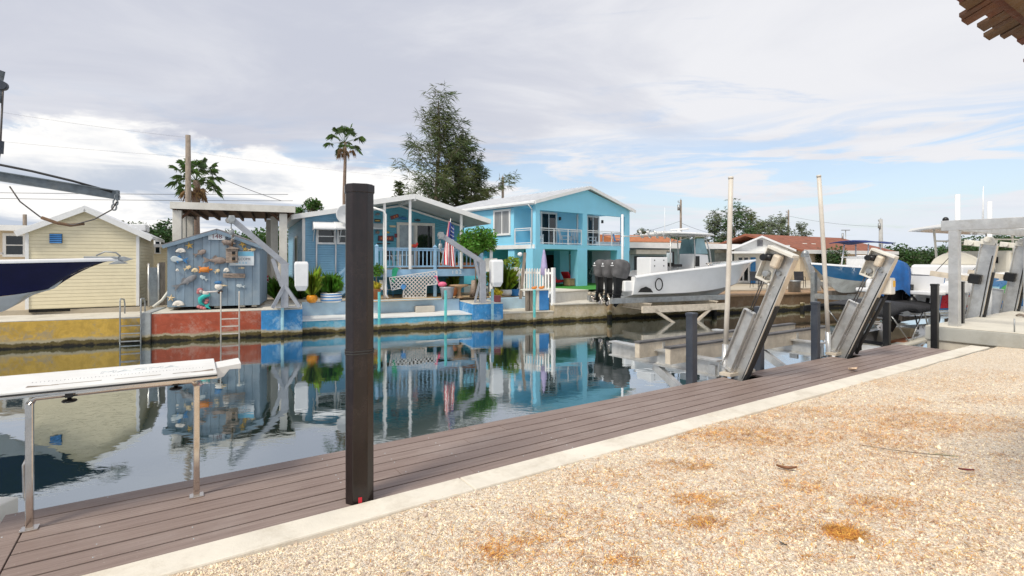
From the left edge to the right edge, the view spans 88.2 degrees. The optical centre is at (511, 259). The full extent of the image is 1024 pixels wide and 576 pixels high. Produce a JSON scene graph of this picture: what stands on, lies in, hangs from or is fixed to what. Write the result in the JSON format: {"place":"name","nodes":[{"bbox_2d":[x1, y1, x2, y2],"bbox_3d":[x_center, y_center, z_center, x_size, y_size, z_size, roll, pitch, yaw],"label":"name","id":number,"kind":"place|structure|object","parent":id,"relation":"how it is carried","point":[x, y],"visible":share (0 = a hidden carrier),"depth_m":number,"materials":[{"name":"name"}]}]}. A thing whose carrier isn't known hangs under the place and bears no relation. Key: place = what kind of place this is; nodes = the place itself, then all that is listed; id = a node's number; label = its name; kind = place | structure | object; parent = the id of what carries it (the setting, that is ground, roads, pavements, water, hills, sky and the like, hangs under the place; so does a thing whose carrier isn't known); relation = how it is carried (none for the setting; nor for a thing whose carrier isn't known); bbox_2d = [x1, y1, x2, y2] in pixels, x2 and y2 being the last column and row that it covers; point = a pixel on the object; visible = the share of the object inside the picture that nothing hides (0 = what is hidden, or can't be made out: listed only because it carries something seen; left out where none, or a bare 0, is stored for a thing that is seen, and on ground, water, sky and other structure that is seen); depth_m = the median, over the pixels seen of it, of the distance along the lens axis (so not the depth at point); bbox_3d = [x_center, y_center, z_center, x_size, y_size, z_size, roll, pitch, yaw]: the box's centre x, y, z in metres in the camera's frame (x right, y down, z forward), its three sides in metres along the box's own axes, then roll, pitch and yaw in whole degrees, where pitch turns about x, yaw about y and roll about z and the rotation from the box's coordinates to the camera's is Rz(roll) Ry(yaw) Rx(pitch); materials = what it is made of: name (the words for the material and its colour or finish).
{"place":"outdoors","nodes":[
{"label":"outdoors","id":0,"kind":"place"},
{"bbox_2d":[0,262,833,315],"bbox_3d":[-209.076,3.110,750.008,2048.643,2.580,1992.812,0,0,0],"label":"ground","id":1,"kind":"structure","parent":0,"point":[18,309],"depth_m":21.72,"materials":[{"name":"beige concrete"}]},
{"bbox_2d":[0,225,28,296],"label":"bungalow","id":2,"kind":"object","parent":1,"relation":"on","point":[12,245],"visible":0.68,"depth_m":24.82,"materials":[{"name":"white wood"}]},
{"bbox_2d":[2,233,24,256],"bbox_3d":[-23.459,-0.701,24.909,0.850,1.117,0.101,0,0,-28],"label":"window","id":3,"kind":"structure","parent":2,"relation":"in","point":[13,245],"depth_m":24.88,"materials":[{"name":"glass"}]},
{"bbox_2d":[13,206,164,312],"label":"garden shed","id":4,"kind":"structure","parent":1,"relation":"on","point":[105,285],"depth_m":19.91,"materials":[{"name":"beige wood"}]},
{"bbox_2d":[133,218,171,243],"bbox_3d":[-24.234,-0.533,35.956,4.191,4.872,3.796,0,0,0],"label":"tree","id":5,"kind":"object","parent":1,"relation":"on","point":[163,231],"visible":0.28,"depth_m":35.45,"materials":[{"name":"green plant"}]},
{"bbox_2d":[148,262,164,306],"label":"side gate","id":6,"kind":"structure","parent":1,"relation":"on","point":[156,284],"depth_m":20.68,"materials":[{"name":"white metal"}]},
{"bbox_2d":[154,240,166,292],"bbox_3d":[-21.492,0.388,29.581,6.500,2.864,2.969,0,0,32],"label":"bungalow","id":7,"kind":"object","parent":1,"relation":"on","point":[160,253],"visible":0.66,"depth_m":28.24,"materials":[{"name":"beige"}]},
{"bbox_2d":[185,135,190,201],"bbox_3d":[-18.976,-2.764,31.000,0.379,9.129,0.379,0,0,0],"label":"utility pole","id":8,"kind":"object","parent":1,"relation":"on","point":[187,168],"visible":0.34,"depth_m":30.89,"materials":[{"name":"grey wood"}]},
{"bbox_2d":[165,157,225,234],"bbox_3d":[-19.812,-2.306,33.067,3.430,8.244,3.115,0,0,44],"label":"fan palm","id":9,"kind":"object","parent":1,"relation":"on","point":[198,192],"visible":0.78,"depth_m":32.80,"materials":[{"name":"green plant"}]},
{"bbox_2d":[162,229,266,308],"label":"wooden shed","id":10,"kind":"structure","parent":1,"relation":"on","point":[253,292],"depth_m":20.06,"materials":[{"name":"blue wood"}]},
{"bbox_2d":[196,288,217,308],"bbox_3d":[-11.476,1.446,19.889,0.720,0.800,0.185,0,0,-20],"label":"mermaid ornament","id":11,"kind":"object","parent":10,"relation":"attached to","point":[205,294],"visible":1,"depth_m":19.80,"materials":[{"name":"teal plastic"}]},
{"bbox_2d":[226,234,239,262],"bbox_3d":[-10.639,-0.484,20.098,0.451,1.181,0.350,0,0,-20],"label":"birdhouse","id":12,"kind":"object","parent":10,"relation":"hanging from","point":[231,254],"visible":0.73,"depth_m":19.99,"materials":[{"name":"brown wood"}]},
{"bbox_2d":[229,251,253,265],"bbox_3d":[-10.413,-0.062,20.351,0.848,0.545,0.023,0,0,-20],"label":"poster","id":13,"kind":"object","parent":10,"relation":"attached to","point":[245,257],"visible":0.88,"depth_m":20.38,"materials":[{"name":"paper"}]},
{"bbox_2d":[170,201,295,298],"bbox_3d":[-13.689,-0.341,26.539,4.988,4.322,6.550,0,0,-24],"label":"carport","id":14,"kind":"object","parent":1,"relation":"on","point":[185,215],"visible":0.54,"depth_m":24.56,"materials":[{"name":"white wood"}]},
{"bbox_2d":[242,226,287,265],"bbox_3d":[-18.634,-0.335,39.799,4.570,4.492,4.438,0,0,0],"label":"tree","id":15,"kind":"object","parent":1,"relation":"on","point":[261,236],"visible":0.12,"depth_m":39.14,"materials":[{"name":"green plant"}]},
{"bbox_2d":[267,275,289,298],"bbox_3d":[-10.629,1.228,23.926,1.149,1.165,1.104,0,0,0],"label":"potted plant","id":16,"kind":"object","parent":1,"relation":"on","point":[273,287],"visible":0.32,"depth_m":23.66,"materials":[{"name":"green plant"}]},
{"bbox_2d":[289,282,308,298],"bbox_3d":[-9.883,1.365,24.640,1.366,0.891,1.340,0,0,0],"label":"potted plant","id":17,"kind":"object","parent":1,"relation":"on","point":[299,294],"visible":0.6,"depth_m":24.34,"materials":[{"name":"green plant"}]},
{"bbox_2d":[295,197,323,213],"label":"tree","id":18,"kind":"object","parent":1,"relation":"on","point":[311,205],"visible":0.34,"depth_m":43.75,"materials":[{"name":"green plant"}]},
{"bbox_2d":[323,123,365,204],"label":"fan palm","id":19,"kind":"object","parent":1,"relation":"on","point":[346,131],"visible":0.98,"depth_m":44.87,"materials":[{"name":"green plant"}]},
{"bbox_2d":[287,194,490,298],"bbox_3d":[-8.159,-0.598,30.748,9.245,5.098,13.443,0,0,-27],"label":"mobile home","id":20,"kind":"object","parent":1,"relation":"on","point":[315,238],"visible":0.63,"depth_m":26.46,"materials":[{"name":"blue wood"}]},
{"bbox_2d":[312,221,341,243],"bbox_3d":[-9.043,-1.333,25.827,1.306,1.116,0.687,0,0,-27],"label":"window","id":21,"kind":"structure","parent":20,"relation":"in","point":[325,233],"depth_m":25.93,"materials":[{"name":"white glass"}]},
{"bbox_2d":[333,221,344,243],"bbox_3d":[-8.153,-1.353,26.276,1.370,1.128,0.687,0,0,-27],"label":"window","id":22,"kind":"structure","parent":20,"relation":"in","point":[338,225],"depth_m":26.29,"materials":[{"name":"white glass"}]},
{"bbox_2d":[389,270,437,297],"bbox_3d":[-4.715,1.171,25.333,2.385,1.320,0.037,0,0,-27],"label":"lattice panel","id":23,"kind":"object","parent":20,"relation":"hanging from","point":[401,276],"visible":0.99,"depth_m":25.36,"materials":[{"name":"white plastic"}]},
{"bbox_2d":[397,222,434,267],"bbox_3d":[-5.116,-0.780,28.134,2.074,2.399,0.090,0,0,-27],"label":"sliding door","id":24,"kind":"structure","parent":20,"relation":"in","point":[423,234],"depth_m":28.12,"materials":[{"name":"white glass"}]},
{"bbox_2d":[441,218,454,266],"bbox_3d":[-2.936,-0.763,23.511,0.849,2.164,0.395,0,0,29],"label":"flag","id":25,"kind":"object","parent":20,"relation":"attached to","point":[449,257],"visible":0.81,"depth_m":23.37,"materials":[{"name":"fabric"}]},
{"bbox_2d":[391,180,405,196],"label":"casuarina tree","id":26,"kind":"object","parent":1,"relation":"on","point":[399,186],"visible":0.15,"depth_m":45.84,"materials":[{"name":"green plant"}]},
{"bbox_2d":[374,292,510,301],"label":"sand yard","id":27,"kind":"structure","parent":1,"relation":"on","point":[428,296],"depth_m":26.21,"materials":[{"name":"beige sand"}]},
{"bbox_2d":[374,263,383,298],"bbox_3d":[-6.247,0.956,24.403,0.779,1.709,0.776,0,0,0],"label":"potted plant","id":28,"kind":"object","parent":27,"relation":"on","point":[377,285],"visible":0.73,"depth_m":24.24,"materials":[{"name":"green plant"}]},
{"bbox_2d":[456,226,498,293],"bbox_3d":[-1.677,0.126,25.620,2.134,3.549,2.081,0,0,0],"label":"tree","id":29,"kind":"object","parent":27,"relation":"on","point":[478,241],"visible":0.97,"depth_m":25.20,"materials":[{"name":"green plant"}]},
{"bbox_2d":[486,262,520,289],"bbox_3d":[-0.412,0.919,26.976,2.128,1.842,2.143,0,0,0],"label":"potted plant","id":30,"kind":"object","parent":27,"relation":"on","point":[509,276],"visible":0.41,"depth_m":26.48,"materials":[{"name":"green plant"}]},
{"bbox_2d":[411,117,498,206],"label":"casuarina tree","id":31,"kind":"object","parent":1,"relation":"on","point":[460,163],"visible":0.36,"depth_m":47.34,"materials":[{"name":"green plant"}]},
{"bbox_2d":[389,81,521,206],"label":"casuarina tree","id":32,"kind":"object","parent":1,"relation":"on","point":[436,126],"visible":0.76,"depth_m":46.26,"materials":[{"name":"green plant"}]},
{"bbox_2d":[446,148,492,205],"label":"casuarina tree","id":33,"kind":"object","parent":1,"relation":"on","point":[479,166],"visible":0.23,"depth_m":48.68,"materials":[{"name":"green plant"}]},
{"bbox_2d":[488,267,555,304],"bbox_3d":[0.377,1.252,26.633,0.192,1.776,4.857,0,0,-41],"label":"picket fence","id":34,"kind":"object","parent":1,"relation":"on","point":[552,292],"visible":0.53,"depth_m":25.41,"materials":[{"name":"white wood"}]},
{"bbox_2d":[600,234,719,243],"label":"house","id":35,"kind":"structure","parent":1,"relation":"on","point":[653,239],"depth_m":54.23,"materials":[{"name":"orange"}]},
{"bbox_2d":[587,242,789,282],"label":"long house","id":36,"kind":"structure","parent":1,"relation":"on","point":[718,252],"depth_m":40.99,"materials":[{"name":"white paint"}]},
{"bbox_2d":[693,208,732,241],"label":"casuarina tree","id":37,"kind":"object","parent":1,"relation":"on","point":[716,221],"visible":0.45,"depth_m":63.63,"materials":[{"name":"green plant"}]},
{"bbox_2d":[708,198,760,242],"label":"casuarina tree","id":38,"kind":"object","parent":1,"relation":"on","point":[737,215],"visible":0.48,"depth_m":61.53,"materials":[{"name":"green plant"}]},
{"bbox_2d":[733,206,764,235],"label":"casuarina tree","id":39,"kind":"object","parent":1,"relation":"on","point":[751,216],"visible":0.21,"depth_m":65.53,"materials":[{"name":"green plant"}]},
{"bbox_2d":[731,236,795,284],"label":"gabled house","id":40,"kind":"structure","parent":1,"relation":"on","point":[755,248],"depth_m":40.41,"materials":[{"name":"white paint"}]},
{"bbox_2d":[762,214,784,234],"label":"casuarina tree","id":41,"kind":"object","parent":1,"relation":"on","point":[771,223],"visible":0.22,"depth_m":73.64,"materials":[{"name":"green plant"}]},
{"bbox_2d":[775,211,791,235],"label":"casuarina tree","id":42,"kind":"object","parent":1,"relation":"on","point":[782,221],"visible":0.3,"depth_m":75.67,"materials":[{"name":"green plant"}]},
{"bbox_2d":[789,221,813,236],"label":"casuarina tree","id":43,"kind":"object","parent":1,"relation":"on","point":[801,229],"visible":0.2,"depth_m":77.74,"materials":[{"name":"green plant"}]},
{"bbox_2d":[719,233,898,279],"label":"ranch house","id":44,"kind":"structure","parent":1,"relation":"on","point":[810,245],"depth_m":51.45,"materials":[{"name":"brown"}]},
{"bbox_2d":[815,245,849,264],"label":"tree","id":45,"kind":"object","parent":1,"relation":"on","point":[833,257],"visible":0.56,"depth_m":47.18,"materials":[{"name":"green plant"}]},
{"bbox_2d":[893,245,933,267],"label":"tree","id":46,"kind":"object","parent":1,"relation":"on","point":[905,254],"visible":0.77,"depth_m":126.69,"materials":[{"name":"green plant"}]},
{"bbox_2d":[942,235,1015,251],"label":"tree","id":47,"kind":"object","parent":1,"relation":"on","point":[969,248],"visible":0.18,"depth_m":64.76,"materials":[{"name":"green plant"}]},
{"bbox_2d":[0,308,965,512],"bbox_3d":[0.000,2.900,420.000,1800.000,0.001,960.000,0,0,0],"label":"canal water","id":48,"kind":"structure","parent":0,"point":[273,400],"depth_m":11.38,"materials":[{"name":"blue liquid"}]},
{"bbox_2d":[0,497,17,522],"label":"concrete pile","id":49,"kind":"object","parent":48,"relation":"in","point":[8,505],"visible":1,"depth_m":3.69,"materials":[{"name":"white concrete"}]},
{"bbox_2d":[0,70,119,226],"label":"boom davit","id":50,"kind":"object","parent":48,"relation":"in","point":[85,189],"visible":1,"depth_m":13.88,"materials":[{"name":"metal"}]},
{"bbox_2d":[0,251,131,311],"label":"motor boat","id":51,"kind":"object","parent":50,"relation":"hanging from","point":[21,280],"visible":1,"depth_m":13.47,"materials":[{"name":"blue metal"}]},
{"bbox_2d":[0,311,143,349],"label":"seawall","id":52,"kind":"object","parent":48,"relation":"in","point":[43,330],"visible":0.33,"depth_m":17.85,"materials":[{"name":"concrete"}]},
{"bbox_2d":[119,298,145,343],"bbox_3d":[-13.357,2.288,18.592,0.650,1.924,0.609,0,0,-22],"label":"ladder","id":53,"kind":"object","parent":52,"relation":"attached to","point":[120,326],"visible":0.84,"depth_m":18.38,"materials":[{"name":"silver metal"}]},
{"bbox_2d":[142,307,165,342],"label":"seawall","id":54,"kind":"object","parent":48,"relation":"in","point":[146,326],"visible":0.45,"depth_m":18.57,"materials":[{"name":"white concrete"}]},
{"bbox_2d":[151,305,263,341],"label":"seawall","id":55,"kind":"object","parent":48,"relation":"in","point":[184,323],"visible":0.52,"depth_m":19.32,"materials":[{"name":"concrete"}]},
{"bbox_2d":[220,291,239,339],"bbox_3d":[-10.265,2.398,19.223,0.642,2.504,0.070,0,0,-22],"label":"ladder","id":56,"kind":"object","parent":55,"relation":"attached to","point":[221,326],"visible":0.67,"depth_m":19.18,"materials":[{"name":"metal"}]},
{"bbox_2d":[261,303,301,337],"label":"seawall","id":57,"kind":"object","parent":48,"relation":"in","point":[270,322],"visible":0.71,"depth_m":20.01,"materials":[{"name":"concrete"}]},
{"bbox_2d":[228,215,308,308],"bbox_3d":[-9.047,0.101,19.701,2.706,3.421,0.554,0,0,-22],"label":"boom davit","id":58,"kind":"object","parent":57,"relation":"on","point":[300,278],"visible":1,"depth_m":19.77,"materials":[{"name":"grey metal"}]},
{"bbox_2d":[302,298,471,333],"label":"seawall","id":59,"kind":"object","parent":48,"relation":"in","point":[319,318],"visible":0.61,"depth_m":22.55,"materials":[{"name":"white paint"}]},
{"bbox_2d":[305,265,324,302],"bbox_3d":[-8.423,0.978,22.335,0.984,1.663,1.052,0,0,0],"label":"potted plant","id":60,"kind":"object","parent":59,"relation":"on","point":[315,285],"visible":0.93,"depth_m":22.18,"materials":[{"name":"green plant"}]},
{"bbox_2d":[320,271,343,302],"bbox_3d":[-7.782,1.129,22.753,1.080,1.362,1.089,0,0,0],"label":"potted plant","id":61,"kind":"object","parent":59,"relation":"on","point":[332,287],"visible":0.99,"depth_m":22.50,"materials":[{"name":"green plant"}]},
{"bbox_2d":[414,305,434,312],"bbox_3d":[-3.980,2.225,24.038,0.850,0.270,0.460,0,0,-22],"label":"step","id":62,"kind":"object","parent":59,"relation":"on","point":[426,308],"visible":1,"depth_m":23.84,"materials":[{"name":"concrete"}]},
{"bbox_2d":[459,299,502,325],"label":"seawall","id":63,"kind":"object","parent":48,"relation":"in","point":[480,313],"visible":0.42,"depth_m":23.37,"materials":[{"name":"concrete"}]},
{"bbox_2d":[437,232,502,302],"bbox_3d":[-1.758,0.340,22.473,2.817,3.010,0.500,0,0,-22],"label":"boom davit","id":64,"kind":"object","parent":63,"relation":"on","point":[495,273],"visible":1,"depth_m":22.55,"materials":[{"name":"grey metal"}]},
{"bbox_2d":[486,297,553,324],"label":"seawall","id":65,"kind":"object","parent":48,"relation":"in","point":[514,312],"visible":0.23,"depth_m":24.47,"materials":[{"name":"concrete"}]},
{"bbox_2d":[518,252,525,298],"bbox_3d":[0.475,0.744,25.120,0.430,2.227,0.250,0,0,0],"label":"wooden pole","id":66,"kind":"object","parent":65,"relation":"on","point":[522,273],"visible":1,"depth_m":25.11,"materials":[{"name":"grey wood"}]},
{"bbox_2d":[520,288,550,310],"bbox_3d":[1.153,1.875,24.944,1.406,1.010,0.600,0,0,-27],"label":"cleaning table","id":67,"kind":"object","parent":65,"relation":"on","point":[542,300],"visible":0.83,"depth_m":24.73,"materials":[{"name":"blue paint"}]},
{"bbox_2d":[549,299,703,321],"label":"seawall","id":68,"kind":"object","parent":48,"relation":"in","point":[580,310],"visible":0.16,"depth_m":25.59,"materials":[{"name":"concrete"}]},
{"bbox_2d":[525,288,587,301],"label":"retaining block","id":69,"kind":"structure","parent":68,"relation":"on","point":[562,294],"depth_m":26.52,"materials":[{"name":"concrete"}]},
{"bbox_2d":[587,214,724,322],"bbox_3d":[7.061,1.003,26.683,6.875,6.794,4.370,0,0,-22],"label":"boat lift","id":70,"kind":"object","parent":48,"relation":"in","point":[708,303],"visible":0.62,"depth_m":25.07,"materials":[{"name":"beige metal"}]},
{"bbox_2d":[590,220,755,306],"bbox_3d":[8.657,-0.266,26.716,9.849,4.922,2.831,0,0,-22],"label":"motor boat","id":71,"kind":"object","parent":70,"relation":"on","point":[694,272],"visible":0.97,"depth_m":25.57,"materials":[{"name":"white plastic"}]},
{"bbox_2d":[685,312,697,383],"bbox_3d":[2.511,2.569,7.382,0.127,3.663,0.127,0,0,-35],"label":"dock piling","id":72,"kind":"object","parent":48,"relation":"in","point":[691,347],"visible":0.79,"depth_m":7.34,"materials":[{"name":"plastic"}]},
{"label":"dock framing","id":73,"kind":"structure","parent":72,"relation":"attached to","visible":0},
{"bbox_2d":[0,344,950,575],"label":"dock deck","id":74,"kind":"structure","parent":73,"relation":"on","point":[84,537],"depth_m":4.11,"materials":[{"name":"brown wood"}]},
{"bbox_2d":[0,358,240,532],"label":"fish cleaning table","id":75,"kind":"object","parent":74,"relation":"on","point":[68,385],"visible":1,"depth_m":3.59,"materials":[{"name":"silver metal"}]},
{"bbox_2d":[344,183,374,504],"bbox_3d":[-1.086,1.483,3.760,0.202,4.035,0.202,0,0,-19],"label":"dock post","id":76,"kind":"object","parent":74,"relation":"on","point":[359,352],"visible":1,"depth_m":3.68,"materials":[{"name":"brown plastic"}]},
{"bbox_2d":[609,175,898,386],"bbox_3d":[4.443,1.135,9.502,4.770,5.250,3.474,0,0,-33],"label":"boat lift","id":77,"kind":"object","parent":73,"relation":"attached to","point":[745,341],"visible":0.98,"depth_m":8.81,"materials":[{"name":"metal"}]},
{"bbox_2d":[754,306,763,370],"bbox_3d":[3.920,2.568,8.373,0.127,3.664,0.127,0,0,-35],"label":"dock piling","id":78,"kind":"object","parent":48,"relation":"in","point":[759,364],"visible":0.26,"depth_m":8.32,"materials":[{"name":"plastic"}]},
{"bbox_2d":[704,289,846,313],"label":"seawall","id":79,"kind":"object","parent":48,"relation":"in","point":[740,301],"depth_m":30.24,"materials":[{"name":"brown concrete"}]},
{"bbox_2d":[788,280,800,291],"bbox_3d":[16.736,1.545,31.291,0.720,0.710,0.709,0,0,0],"label":"bin","id":80,"kind":"object","parent":79,"relation":"on","point":[794,285],"visible":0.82,"depth_m":31.03,"materials":[{"name":"grey plastic"}]},
{"bbox_2d":[801,250,831,290],"bbox_3d":[18.854,0.674,32.172,2.366,2.548,0.360,0,0,0],"label":"boat davit","id":81,"kind":"object","parent":79,"relation":"on","point":[805,256],"visible":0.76,"depth_m":32.02,"materials":[{"name":"metal"}]},
{"bbox_2d":[810,301,820,359],"bbox_3d":[5.288,2.563,9.197,0.127,3.674,0.127,0,0,-35],"label":"dock piling","id":82,"kind":"object","parent":48,"relation":"in","point":[815,330],"visible":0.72,"depth_m":9.16,"materials":[{"name":"plastic"}]},
{"bbox_2d":[810,272,865,301],"bbox_3d":[19.595,2.550,28.706,4.764,3.700,4.440,0,0,-26],"label":"boat lift","id":83,"kind":"object","parent":48,"relation":"in","point":[832,295],"visible":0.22,"depth_m":29.31,"materials":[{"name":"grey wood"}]},
{"bbox_2d":[810,240,893,292],"bbox_3d":[18.225,0.331,28.052,7.200,2.778,2.560,0,0,-26],"label":"motor boat","id":84,"kind":"object","parent":83,"relation":"on","point":[847,278],"visible":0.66,"depth_m":27.09,"materials":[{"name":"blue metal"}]},
{"bbox_2d":[803,298,929,356],"bbox_3d":[11.350,2.275,15.962,5.901,2.290,1.959,0,0,-33],"label":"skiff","id":85,"kind":"object","parent":48,"relation":"on","point":[911,335],"visible":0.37,"depth_m":15.32,"materials":[{"name":"black plastic"}]},
{"bbox_2d":[883,302,891,345],"bbox_3d":[7.658,2.627,10.789,0.127,3.546,0.127,0,0,-35],"label":"dock piling","id":86,"kind":"object","parent":48,"relation":"in","point":[886,323],"visible":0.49,"depth_m":10.74,"materials":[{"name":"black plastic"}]},
{"bbox_2d":[930,284,939,348],"bbox_3d":[8.485,2.439,10.596,0.127,3.922,0.127,0,0,-35],"label":"dock piling","id":87,"kind":"object","parent":48,"relation":"in","point":[934,315],"visible":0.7,"depth_m":10.55,"materials":[{"name":"black plastic"}]},
{"bbox_2d":[927,339,995,349],"bbox_3d":[31.159,3.051,19.647,46.340,2.697,10.500,0,0,-33],"label":"concrete dock edge","id":88,"kind":"object","parent":48,"relation":"in","point":[945,345],"visible":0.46,"depth_m":10.98,"materials":[{"name":"beige concrete"}]},
{"bbox_2d":[899,194,1022,343],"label":"boat lift","id":89,"kind":"object","parent":88,"relation":"attached to","point":[984,298],"visible":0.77,"depth_m":13.17,"materials":[{"name":"metal"}]},
{"bbox_2d":[856,186,1023,331],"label":"motor boat","id":90,"kind":"object","parent":89,"relation":"on","point":[918,278],"visible":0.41,"depth_m":16.29,"materials":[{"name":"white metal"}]},
{"bbox_2d":[925,326,1023,348],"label":"concrete dock","id":91,"kind":"object","parent":88,"relation":"on","point":[996,339],"visible":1,"depth_m":10.57,"materials":[{"name":"beige concrete"}]},
{"bbox_2d":[926,309,1023,333],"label":"concrete dock top","id":92,"kind":"object","parent":91,"relation":"on","point":[1003,322],"visible":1,"depth_m":11.64,"materials":[{"name":"white concrete"}]},
{"bbox_2d":[941,217,1023,326],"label":"pergola","id":93,"kind":"object","parent":92,"relation":"on","point":[998,226],"visible":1,"depth_m":11.13,"materials":[{"name":"metal"}]},
{"bbox_2d":[961,281,964,323],"bbox_3d":[9.942,2.438,11.696,0.127,3.925,0.127,0,0,-35],"label":"dock piling","id":94,"kind":"object","parent":48,"relation":"in","point":[962,302],"visible":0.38,"depth_m":11.64,"materials":[{"name":"plastic"}]},
{"bbox_2d":[0,0,1023,251],"label":"sky","id":95,"kind":"structure","parent":0,"point":[900,108],"materials":[{"name":"white"}]},
{"bbox_2d":[525,283,595,289],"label":"lawn","id":96,"kind":"structure","parent":0,"point":[589,286],"depth_m":33.87,"materials":[{"name":"green plant"}]},
{"bbox_2d":[456,186,635,287],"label":"two storey house","id":97,"kind":"structure","parent":96,"relation":"on","point":[522,224],"depth_m":34.94,"materials":[{"name":"teal paint"}]},
{"bbox_2d":[493,209,510,235],"bbox_3d":[-0.661,-2.435,34.361,0.125,1.692,1.735,0,0,-41],"label":"window","id":98,"kind":"structure","parent":97,"relation":"in","point":[501,218],"depth_m":34.32,"materials":[{"name":"white glass"}]},
{"bbox_2d":[540,211,556,244],"bbox_3d":[2.476,-2.100,35.522,1.556,2.260,0.080,0,0,-41],"label":"balcony door","id":99,"kind":"structure","parent":97,"relation":"in","point":[547,219],"depth_m":35.47,"materials":[{"name":"white glass"}]},
{"bbox_2d":[587,215,598,243],"bbox_3d":[5.900,-2.100,38.483,1.380,2.260,0.080,0,0,-41],"label":"balcony door","id":100,"kind":"structure","parent":97,"relation":"in","point":[592,221],"depth_m":38.48,"materials":[{"name":"white glass"}]},
{"bbox_2d":[170,347,1023,575],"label":"gravel ground","id":101,"kind":"structure","parent":0,"point":[1000,360],"depth_m":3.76,"materials":[{"name":"beige gravel"}]},
{"bbox_2d":[317,366,1023,575],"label":"needle litter","id":102,"kind":"object","parent":101,"relation":"on","point":[839,531],"visible":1,"depth_m":3.65,"materials":[{"name":"brown plant"}]},
{"bbox_2d":[957,0,1023,61],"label":"shingle roof","id":103,"kind":"structure","parent":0,"point":[1004,19],"depth_m":2.65,"materials":[{"name":"brown wood"}]},
{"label":"near bulkhead","id":104,"kind":"structure","parent":0,"visible":0},
{"bbox_2d":[82,345,989,575],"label":"kerb","id":105,"kind":"structure","parent":104,"relation":"on","point":[266,539],"depth_m":3.85,"materials":[{"name":"concrete"}]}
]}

